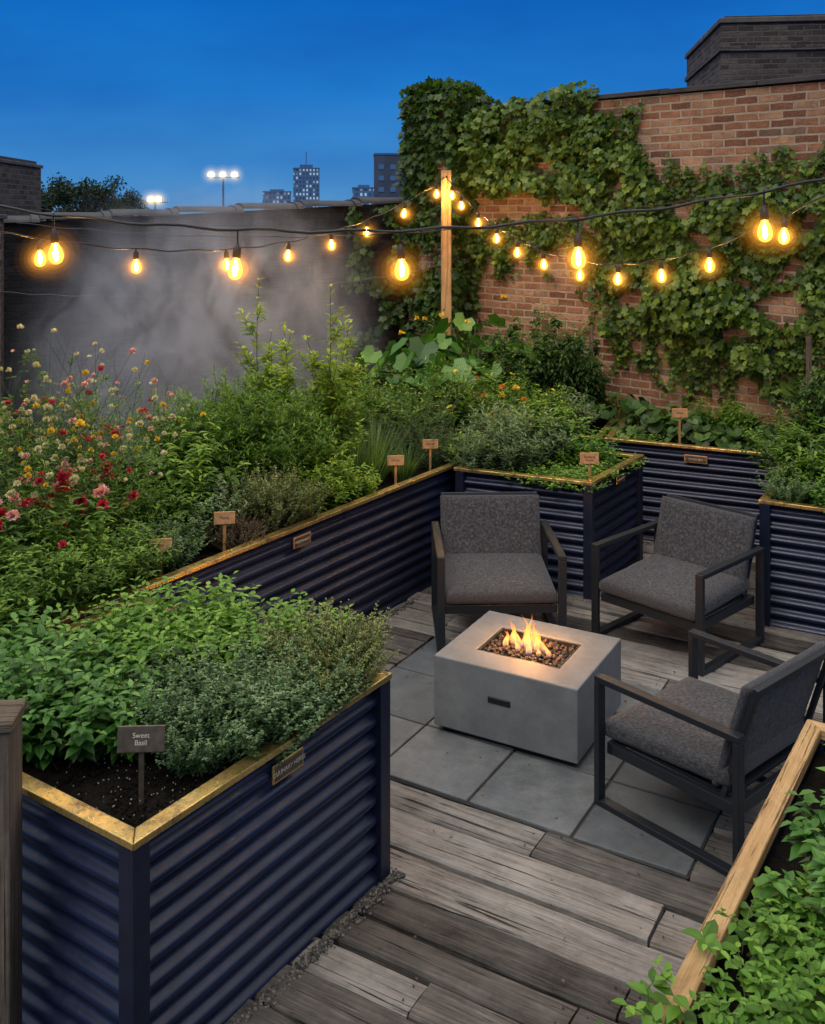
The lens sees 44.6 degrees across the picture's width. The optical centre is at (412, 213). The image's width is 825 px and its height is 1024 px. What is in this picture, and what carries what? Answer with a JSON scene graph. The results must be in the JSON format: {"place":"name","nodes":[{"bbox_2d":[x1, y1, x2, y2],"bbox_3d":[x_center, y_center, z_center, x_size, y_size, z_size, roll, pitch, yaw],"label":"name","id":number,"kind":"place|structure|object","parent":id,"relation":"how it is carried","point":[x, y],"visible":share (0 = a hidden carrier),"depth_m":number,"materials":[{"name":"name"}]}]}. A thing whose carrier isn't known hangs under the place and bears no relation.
{"place":"outdoors","nodes":[
{"label":"outdoors","id":0,"kind":"place"},
{"bbox_2d":[4,215,713,1023],"bbox_3d":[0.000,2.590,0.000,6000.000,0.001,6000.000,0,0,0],"label":"ground","id":1,"kind":"structure","parent":0,"point":[150,215],"depth_m":372.81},
{"bbox_2d":[0,163,40,222],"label":"walls","id":2,"kind":"structure","parent":1,"relation":"on","point":[20,186],"depth_m":13.82,"materials":[{"name":"grey brick"}]},
{"bbox_2d":[41,172,126,219],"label":"deciduous tree","id":3,"kind":"object","parent":1,"relation":"on","point":[90,195],"visible":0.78,"depth_m":79.37,"materials":[{"name":"green plant"}]},
{"bbox_2d":[409,92,467,354],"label":"brick pier","id":4,"kind":"structure","parent":1,"relation":"on","point":[422,262],"depth_m":10.59,"materials":[{"name":"brick"}]},
{"bbox_2d":[225,540,824,1023],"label":"wooden deck","id":5,"kind":"structure","parent":1,"relation":"on","point":[489,910],"depth_m":3.61,"materials":[{"name":"grey wood"}]},
{"bbox_2d":[0,699,26,1023],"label":"wooden post","id":6,"kind":"object","parent":5,"relation":"on","point":[12,712],"visible":1,"depth_m":2.93,"materials":[{"name":"grey wood"}]},
{"bbox_2d":[4,203,408,482],"bbox_3d":[-2.354,1.190,9.985,5.117,2.620,0.300,0,0,-25],"label":"masonry","id":7,"kind":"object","parent":5,"relation":"on","point":[188,342],"visible":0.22,"depth_m":9.83,"materials":[{"name":"grey concrete"}]},
{"bbox_2d":[4,196,405,221],"bbox_3d":[-2.354,-0.036,9.985,5.109,0.306,0.464,0,0,-25],"label":"coping","id":8,"kind":"object","parent":7,"relation":"on","point":[241,207],"visible":0.86,"depth_m":10.02,"materials":[{"name":"concrete"}]},
{"bbox_2d":[22,596,391,1023],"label":"raised planter","id":9,"kind":"object","parent":5,"relation":"on","point":[223,896],"visible":0.72,"depth_m":3.10,"materials":[{"name":"blue metal"}]},
{"bbox_2d":[0,598,86,680],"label":"basil plant","id":10,"kind":"object","parent":9,"relation":"on","point":[34,633],"visible":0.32,"depth_m":3.82,"materials":[{"name":"green plant"}]},
{"bbox_2d":[0,655,93,767],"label":"basil plant","id":11,"kind":"object","parent":9,"relation":"on","point":[46,724],"visible":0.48,"depth_m":3.30,"materials":[{"name":"green plant"}]},
{"bbox_2d":[0,619,126,708],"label":"basil plant","id":12,"kind":"object","parent":9,"relation":"on","point":[35,651],"visible":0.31,"depth_m":3.56,"materials":[{"name":"green plant"}]},
{"bbox_2d":[15,653,148,769],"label":"basil plant","id":13,"kind":"object","parent":9,"relation":"on","point":[79,745],"visible":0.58,"depth_m":3.32,"materials":[{"name":"green plant"}]},
{"bbox_2d":[35,592,154,678],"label":"mint plant","id":14,"kind":"object","parent":9,"relation":"on","point":[110,635],"visible":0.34,"depth_m":3.86,"materials":[{"name":"green plant"}]},
{"bbox_2d":[40,632,163,722],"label":"basil plant","id":15,"kind":"object","parent":9,"relation":"on","point":[96,670],"visible":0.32,"depth_m":3.59,"materials":[{"name":"green plant"}]},
{"bbox_2d":[60,664,182,764],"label":"basil plant","id":16,"kind":"object","parent":9,"relation":"on","point":[109,745],"visible":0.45,"depth_m":3.33,"materials":[{"name":"green plant"}]},
{"bbox_2d":[117,725,164,804],"bbox_3d":[-0.834,1.718,3.095,0.145,0.283,0.019,0,0,-3],"label":"plant marker","id":17,"kind":"object","parent":9,"relation":"on","point":[141,740],"visible":0.98,"depth_m":3.09,"materials":[{"name":"brown metal"}]},
{"bbox_2d":[92,576,212,663],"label":"mint plant","id":18,"kind":"object","parent":9,"relation":"on","point":[132,611],"visible":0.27,"depth_m":4.01,"materials":[{"name":"green plant"}]},
{"bbox_2d":[83,615,225,704],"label":"mint plant","id":19,"kind":"object","parent":9,"relation":"on","point":[130,656],"visible":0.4,"depth_m":3.66,"materials":[{"name":"green plant"}]},
{"bbox_2d":[114,602,241,681],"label":"mint plant","id":20,"kind":"object","parent":9,"relation":"on","point":[155,631],"visible":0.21,"depth_m":3.85,"materials":[{"name":"green plant"}]},
{"bbox_2d":[102,640,261,747],"bbox_3d":[-0.793,1.664,3.472,0.526,0.314,0.529,0,0,25],"label":"oregano plant","id":21,"kind":"object","parent":9,"relation":"on","point":[157,685],"visible":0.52,"depth_m":3.44,"materials":[{"name":"green plant"}]},
{"bbox_2d":[133,571,249,641],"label":"mint plant","id":22,"kind":"object","parent":9,"relation":"on","point":[194,603],"visible":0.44,"depth_m":4.12,"materials":[{"name":"green plant"}]},
{"bbox_2d":[129,684,265,779],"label":"oregano plant","id":23,"kind":"object","parent":9,"relation":"on","point":[202,755],"visible":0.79,"depth_m":3.23,"materials":[{"name":"green plant"}]},
{"bbox_2d":[159,610,274,692],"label":"mint plant","id":24,"kind":"object","parent":9,"relation":"on","point":[201,645],"visible":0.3,"depth_m":3.72,"materials":[{"name":"green plant"}]},
{"bbox_2d":[181,584,295,661],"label":"mint plant","id":25,"kind":"object","parent":9,"relation":"on","point":[249,613],"visible":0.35,"depth_m":4.03,"materials":[{"name":"green plant"}]},
{"bbox_2d":[163,626,323,740],"bbox_3d":[-0.587,1.655,3.511,0.561,0.333,0.558,0,0,-1],"label":"oregano plant","id":26,"kind":"object","parent":9,"relation":"on","point":[193,673],"visible":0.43,"depth_m":3.48,"materials":[{"name":"green plant"}]},
{"bbox_2d":[172,655,323,767],"bbox_3d":[-0.551,1.665,3.352,0.499,0.311,0.528,0,0,-11],"label":"oregano plant","id":27,"kind":"object","parent":9,"relation":"on","point":[247,746],"visible":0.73,"depth_m":3.29,"materials":[{"name":"green plant"}]},
{"bbox_2d":[201,651,345,750],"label":"oregano plant","id":28,"kind":"object","parent":9,"relation":"on","point":[283,717],"visible":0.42,"depth_m":3.38,"materials":[{"name":"green plant"}]},
{"bbox_2d":[221,588,348,666],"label":"mint plant","id":29,"kind":"object","parent":9,"relation":"on","point":[284,611],"visible":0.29,"depth_m":3.98,"materials":[{"name":"green plant"}]},
{"bbox_2d":[222,627,370,734],"bbox_3d":[-0.408,1.664,3.551,0.531,0.315,0.528,0,0,2],"label":"oregano plant","id":30,"kind":"object","parent":9,"relation":"on","point":[333,704],"visible":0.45,"depth_m":3.50,"materials":[{"name":"green plant"}]},
{"bbox_2d":[243,597,375,680],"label":"thyme plant","id":31,"kind":"object","parent":9,"relation":"on","point":[276,640],"visible":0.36,"depth_m":3.73,"materials":[{"name":"green plant"}]},
{"bbox_2d":[275,612,395,697],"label":"thyme plant","id":32,"kind":"object","parent":9,"relation":"on","point":[371,677],"visible":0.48,"depth_m":3.70,"materials":[{"name":"green plant"}]},
{"bbox_2d":[290,597,399,680],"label":"thyme plant","id":33,"kind":"object","parent":9,"relation":"on","point":[370,635],"visible":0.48,"depth_m":3.82,"materials":[{"name":"green plant"}]},
{"bbox_2d":[9,426,467,643],"bbox_3d":[-0.959,2.119,6.272,1.300,0.762,4.899,0,0,34],"label":"raised planter","id":34,"kind":"object","parent":5,"relation":"on","point":[363,554],"visible":0.3,"depth_m":6.00,"materials":[{"name":"blue metal"}]},
{"bbox_2d":[0,535,75,641],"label":"leafy shrub","id":35,"kind":"object","parent":34,"relation":"on","point":[7,607],"visible":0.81,"depth_m":4.05,"materials":[{"name":"green plant"}]},
{"bbox_2d":[0,375,88,555],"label":"scabiosa plant","id":36,"kind":"object","parent":34,"relation":"on","point":[38,480],"visible":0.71,"depth_m":4.77,"materials":[{"name":"green plant"}]},
{"bbox_2d":[0,520,98,627],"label":"leafy shrub","id":37,"kind":"object","parent":34,"relation":"on","point":[52,576],"visible":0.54,"depth_m":4.29,"materials":[{"name":"green plant"}]},
{"bbox_2d":[0,323,101,509],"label":"astilbe plant","id":38,"kind":"object","parent":34,"relation":"on","point":[9,369],"visible":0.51,"depth_m":5.41,"materials":[{"name":"green plant"}]},
{"bbox_2d":[0,469,106,575],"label":"zinnia plant","id":39,"kind":"object","parent":34,"relation":"on","point":[60,479],"visible":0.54,"depth_m":4.63,"materials":[{"name":"green plant"}]},
{"bbox_2d":[0,326,122,501],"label":"astilbe plant","id":40,"kind":"object","parent":34,"relation":"on","point":[54,330],"visible":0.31,"depth_m":5.59,"materials":[{"name":"green plant"}]},
{"bbox_2d":[0,375,129,555],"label":"scabiosa plant","id":41,"kind":"object","parent":34,"relation":"on","point":[9,494],"visible":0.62,"depth_m":4.89,"materials":[{"name":"green plant"}]},
{"bbox_2d":[0,338,143,510],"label":"scabiosa plant","id":42,"kind":"object","parent":34,"relation":"on","point":[81,422],"visible":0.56,"depth_m":5.30,"materials":[{"name":"green plant"}]},
{"bbox_2d":[2,512,156,623],"bbox_3d":[-1.568,1.613,4.518,0.728,0.439,0.665,0,0,18],"label":"leafy shrub","id":43,"kind":"object","parent":34,"relation":"on","point":[59,595],"visible":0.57,"depth_m":4.55,"materials":[{"name":"green plant"}]},
{"bbox_2d":[0,472,162,591],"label":"zinnia plant","id":44,"kind":"object","parent":34,"relation":"on","point":[100,491],"visible":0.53,"depth_m":4.81,"materials":[{"name":"green plant"}]},
{"bbox_2d":[0,348,175,498],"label":"scabiosa plant","id":45,"kind":"object","parent":34,"relation":"on","point":[152,382],"visible":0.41,"depth_m":5.82,"materials":[{"name":"green plant"}]},
{"bbox_2d":[0,342,178,518],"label":"scabiosa plant","id":46,"kind":"object","parent":34,"relation":"on","point":[54,457],"visible":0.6,"depth_m":5.47,"materials":[{"name":"green plant"}]},
{"bbox_2d":[23,404,177,533],"bbox_3d":[-1.601,1.413,5.217,0.781,0.845,0.781,0,0,-21],"label":"scabiosa plant","id":47,"kind":"object","parent":34,"relation":"on","point":[73,480],"visible":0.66,"depth_m":5.14,"materials":[{"name":"green plant"}]},
{"bbox_2d":[32,519,180,604],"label":"leafy shrub","id":48,"kind":"object","parent":34,"relation":"on","point":[142,563],"visible":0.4,"depth_m":4.68,"materials":[{"name":"green plant"}]},
{"bbox_2d":[109,479,202,535],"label":"pepper plant","id":49,"kind":"object","parent":34,"relation":"on","point":[159,510],"visible":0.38,"depth_m":5.35,"materials":[{"name":"green plant"}]},
{"bbox_2d":[111,513,215,573],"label":"oregano plant","id":50,"kind":"object","parent":34,"relation":"on","point":[177,561],"visible":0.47,"depth_m":5.09,"materials":[{"name":"green plant"}]},
{"bbox_2d":[111,454,229,525],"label":"pepper plant","id":51,"kind":"object","parent":34,"relation":"on","point":[201,481],"visible":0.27,"depth_m":5.54,"materials":[{"name":"green plant"}]},
{"bbox_2d":[118,416,253,525],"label":"pepper plant","id":52,"kind":"object","parent":34,"relation":"on","point":[201,453],"visible":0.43,"depth_m":5.73,"materials":[{"name":"green plant"}]},
{"bbox_2d":[127,384,258,472],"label":"tarragon shrub","id":53,"kind":"object","parent":34,"relation":"on","point":[211,419],"visible":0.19,"depth_m":6.22,"materials":[{"name":"green plant"}]},
{"bbox_2d":[199,507,271,551],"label":"bronze thyme plant","id":54,"kind":"object","parent":34,"relation":"on","point":[236,535],"visible":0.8,"depth_m":5.41,"materials":[{"name":"green plant"}]},
{"bbox_2d":[152,363,325,474],"bbox_3d":[-1.123,1.378,6.441,1.143,0.886,1.109,0,0,-7],"label":"tarragon shrub","id":55,"kind":"object","parent":34,"relation":"on","point":[264,415],"visible":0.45,"depth_m":6.24,"materials":[{"name":"green plant"}]},
{"bbox_2d":[167,384,313,504],"bbox_3d":[-1.041,1.427,6.134,0.919,0.789,0.902,0,0,1],"label":"tarragon shrub","id":56,"kind":"object","parent":34,"relation":"on","point":[270,456],"visible":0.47,"depth_m":6.03,"materials":[{"name":"green plant"}]},
{"bbox_2d":[176,365,326,439],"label":"tarragon shrub","id":57,"kind":"object","parent":34,"relation":"on","point":[259,398],"visible":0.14,"depth_m":6.64,"materials":[{"name":"green plant"}]},
{"bbox_2d":[232,278,303,417],"bbox_3d":[-0.959,1.131,6.834,0.469,1.381,0.531,0,0,-28],"label":"bay sapling","id":58,"kind":"object","parent":34,"relation":"on","point":[284,374],"visible":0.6,"depth_m":6.88,"materials":[{"name":"green plant"}]},
{"bbox_2d":[222,467,313,536],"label":"thyme plant","id":59,"kind":"object","parent":34,"relation":"on","point":[275,516],"visible":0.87,"depth_m":5.61,"materials":[{"name":"green plant"}]},
{"bbox_2d":[220,409,328,486],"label":"tarragon shrub","id":60,"kind":"object","parent":34,"relation":"on","point":[291,458],"visible":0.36,"depth_m":6.05,"materials":[{"name":"green plant"}]},
{"bbox_2d":[229,390,338,499],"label":"tarragon shrub","id":61,"kind":"object","parent":34,"relation":"on","point":[320,444],"visible":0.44,"depth_m":6.31,"materials":[{"name":"green plant"}]},
{"bbox_2d":[251,467,332,527],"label":"thyme plant","id":62,"kind":"object","parent":34,"relation":"on","point":[312,497],"visible":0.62,"depth_m":5.74,"materials":[{"name":"green plant"}]},
{"bbox_2d":[293,284,364,462],"bbox_3d":[-0.515,1.149,6.907,0.457,1.344,0.517,0,0,40],"label":"bay sapling","id":63,"kind":"object","parent":34,"relation":"on","point":[327,384],"visible":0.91,"depth_m":6.81,"materials":[{"name":"green plant"}]},
{"bbox_2d":[339,414,415,485],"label":"chive clump","id":64,"kind":"object","parent":34,"relation":"on","point":[381,470],"visible":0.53,"depth_m":6.73,"materials":[{"name":"green plant"}]},
{"bbox_2d":[358,380,461,459],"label":"leafy shrub","id":65,"kind":"object","parent":34,"relation":"on","point":[404,414],"visible":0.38,"depth_m":7.32,"materials":[{"name":"green plant"}]},
{"bbox_2d":[363,312,489,411],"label":"squash plant","id":66,"kind":"object","parent":34,"relation":"on","point":[430,344],"visible":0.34,"depth_m":8.05,"materials":[{"name":"green plant"}]},
{"bbox_2d":[398,405,468,469],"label":"lavender plant","id":67,"kind":"object","parent":34,"relation":"on","point":[437,459],"visible":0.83,"depth_m":7.11,"materials":[{"name":"green plant"}]},
{"bbox_2d":[407,365,488,452],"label":"rudbeckia plant","id":68,"kind":"object","parent":34,"relation":"on","point":[460,416],"visible":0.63,"depth_m":7.58,"materials":[{"name":"green plant"}]},
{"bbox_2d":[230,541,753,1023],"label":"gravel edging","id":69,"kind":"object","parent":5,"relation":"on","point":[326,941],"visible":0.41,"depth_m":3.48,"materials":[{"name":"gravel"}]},
{"bbox_2d":[431,492,566,652],"bbox_3d":[0.499,2.140,6.093,0.740,0.719,0.725,0,0,-2],"label":"patio armchair","id":70,"kind":"object","parent":5,"relation":"on","point":[489,551],"visible":0.97,"depth_m":6.16,"materials":[{"name":"fabric"}]},
{"bbox_2d":[460,405,622,448],"bbox_3d":[0.985,2.124,9.120,2.097,0.752,1.758,0,0,29],"label":"raised planter","id":71,"kind":"object","parent":5,"relation":"on","point":[602,423],"visible":0.02,"depth_m":8.46,"materials":[{"name":"metal"}]},
{"bbox_2d":[441,170,450,335],"bbox_3d":[0.335,1.035,9.995,0.100,2.930,0.150,0,0,0],"label":"wooden pole","id":72,"kind":"object","parent":71,"relation":"in","point":[445,247],"visible":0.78,"depth_m":9.97,"materials":[{"name":"brown wood"}]},
{"bbox_2d":[446,178,824,282],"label":"string lights","id":73,"kind":"object","parent":72,"relation":"hanging from","point":[784,222],"visible":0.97,"depth_m":6.50},
{"bbox_2d":[432,294,536,382],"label":"squash plant","id":74,"kind":"object","parent":71,"relation":"on","point":[443,324],"visible":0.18,"depth_m":9.15,"materials":[{"name":"green plant"}]},
{"bbox_2d":[483,332,550,404],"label":"climbing bean plant","id":75,"kind":"object","parent":71,"relation":"on","point":[511,366],"visible":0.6,"depth_m":8.61,"materials":[{"name":"green plant"}]},
{"bbox_2d":[508,303,584,407],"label":"climbing bean plant","id":76,"kind":"object","parent":71,"relation":"on","point":[544,341],"visible":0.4,"depth_m":8.78,"materials":[{"name":"green plant"}]},
{"bbox_2d":[538,319,601,424],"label":"tomato plant","id":77,"kind":"object","parent":71,"relation":"on","point":[563,378],"visible":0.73,"depth_m":8.60,"materials":[{"name":"green plant"}]},
{"bbox_2d":[581,392,656,426],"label":"hosta plant","id":78,"kind":"object","parent":71,"relation":"on","point":[633,403],"visible":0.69,"depth_m":8.49,"materials":[{"name":"green plant"}]},
{"bbox_2d":[454,452,643,599],"bbox_3d":[0.975,2.118,7.062,1.121,0.765,0.902,0,0,24],"label":"raised planter","id":79,"kind":"object","parent":5,"relation":"on","point":[581,521],"visible":0.54,"depth_m":6.71,"materials":[{"name":"blue metal"}]},
{"bbox_2d":[479,416,555,472],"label":"sage plant","id":80,"kind":"object","parent":79,"relation":"on","point":[512,452],"visible":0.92,"depth_m":6.92,"materials":[{"name":"green plant"}]},
{"bbox_2d":[484,400,580,467],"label":"sage plant","id":81,"kind":"object","parent":79,"relation":"on","point":[554,445],"visible":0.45,"depth_m":7.09,"materials":[{"name":"green plant"}]},
{"bbox_2d":[389,638,721,881],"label":"stone pavers","id":82,"kind":"object","parent":5,"relation":"on","point":[538,793],"visible":0.34,"depth_m":4.40,"materials":[{"name":"stone"}]},
{"bbox_2d":[434,611,620,765],"bbox_3d":[0.573,2.221,4.951,0.730,0.558,0.639,0,0,29],"label":"fire pit table","id":83,"kind":"object","parent":82,"relation":"on","point":[521,684],"visible":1,"depth_m":4.75,"materials":[{"name":"concrete"}]},
{"bbox_2d":[594,628,824,876],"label":"patio armchair","id":84,"kind":"object","parent":82,"relation":"on","point":[726,744],"visible":0.97,"depth_m":4.07,"materials":[{"name":"fabric"}]},
{"bbox_2d":[468,82,824,428],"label":"masonry","id":85,"kind":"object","parent":5,"relation":"on","point":[715,131],"visible":0.11,"depth_m":8.95,"materials":[{"name":"brick"}]},
{"bbox_2d":[334,75,824,414],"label":"ivy vine","id":86,"kind":"object","parent":85,"relation":"attached to","point":[471,164],"visible":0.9,"depth_m":9.30,"materials":[{"name":"green plant"}]},
{"bbox_2d":[474,74,824,109],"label":"coping","id":87,"kind":"object","parent":85,"relation":"on","point":[740,85],"visible":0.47,"depth_m":8.74,"materials":[{"name":"stone"}]},
{"bbox_2d":[591,493,764,676],"bbox_3d":[1.577,2.140,5.946,0.726,0.719,0.740,0,0,-43],"label":"patio armchair","id":88,"kind":"object","parent":5,"relation":"on","point":[692,571],"visible":0.98,"depth_m":5.91,"materials":[{"name":"fabric"}]},
{"bbox_2d":[604,408,780,546],"bbox_3d":[2.407,2.121,8.145,1.582,0.758,1.366,0,0,25],"label":"raised planter","id":89,"kind":"object","parent":5,"relation":"on","point":[722,476],"visible":0.29,"depth_m":7.56,"materials":[{"name":"blue metal"}]},
{"bbox_2d":[661,719,824,1023],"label":"raised planter","id":90,"kind":"object","parent":5,"relation":"on","point":[763,846],"visible":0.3,"depth_m":2.78,"materials":[{"name":"brown wood"}]},
{"bbox_2d":[596,942,760,1023],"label":"trailing vine","id":91,"kind":"object","parent":90,"relation":"on","point":[674,1013],"visible":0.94,"depth_m":2.19,"materials":[{"name":"green plant"}]},
{"bbox_2d":[680,866,819,964],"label":"trailing vine","id":92,"kind":"object","parent":90,"relation":"on","point":[707,939],"visible":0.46,"depth_m":2.42,"materials":[{"name":"green plant"}]},
{"bbox_2d":[689,946,824,1023],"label":"periwinkle plant","id":93,"kind":"object","parent":90,"relation":"on","point":[761,983],"visible":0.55,"depth_m":2.20,"materials":[{"name":"green plant"}]},
{"bbox_2d":[714,863,824,1007],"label":"periwinkle plant","id":94,"kind":"object","parent":90,"relation":"on","point":[779,945],"visible":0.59,"depth_m":2.37,"materials":[{"name":"green plant"}]},
{"bbox_2d":[745,947,824,1023],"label":"periwinkle plant","id":95,"kind":"object","parent":90,"relation":"on","point":[789,1014],"visible":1,"depth_m":2.08,"materials":[{"name":"green plant"}]},
{"bbox_2d":[755,818,824,942],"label":"impatiens plant","id":96,"kind":"object","parent":90,"relation":"on","point":[818,884],"visible":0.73,"depth_m":2.48,"materials":[{"name":"green plant"}]},
{"bbox_2d":[780,767,824,876],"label":"impatiens plant","id":97,"kind":"object","parent":90,"relation":"on","point":[795,835],"visible":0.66,"depth_m":2.70,"materials":[{"name":"green plant"}]},
{"bbox_2d":[758,484,824,635],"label":"raised planter","id":98,"kind":"object","parent":5,"relation":"on","point":[792,538],"visible":0.69,"depth_m":6.05,"materials":[{"name":"blue metal"}]},
{"bbox_2d":[733,399,824,480],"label":"leafy shrub","id":99,"kind":"object","parent":98,"relation":"on","point":[757,444],"visible":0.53,"depth_m":6.73,"materials":[{"name":"green plant"}]},
{"bbox_2d":[750,463,824,504],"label":"oregano plant","id":100,"kind":"object","parent":98,"relation":"on","point":[778,493],"visible":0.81,"depth_m":6.13,"materials":[{"name":"green plant"}]},
{"bbox_2d":[784,352,824,446],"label":"tomato plant","id":101,"kind":"object","parent":98,"relation":"on","point":[817,405],"visible":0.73,"depth_m":6.95,"materials":[{"name":"green plant"}]},
{"bbox_3d":[-2.200,1.170,4.020,0.080,2.660,0.120,0,0,0],"label":"wooden pole","id":102,"kind":"object","parent":5,"relation":"on","visible":0},
{"bbox_2d":[0,178,824,275],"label":"string lights","id":103,"kind":"object","parent":102,"relation":"hanging from","point":[764,215],"visible":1,"depth_m":4.02},
{"bbox_2d":[687,21,824,86],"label":"walls","id":104,"kind":"structure","parent":1,"relation":"on","point":[729,67],"depth_m":12.93,"materials":[{"name":"grey brick"}]},
{"bbox_2d":[0,0,824,213],"label":"sky","id":105,"kind":"structure","parent":0,"point":[161,96],"materials":[{"name":"blue"}]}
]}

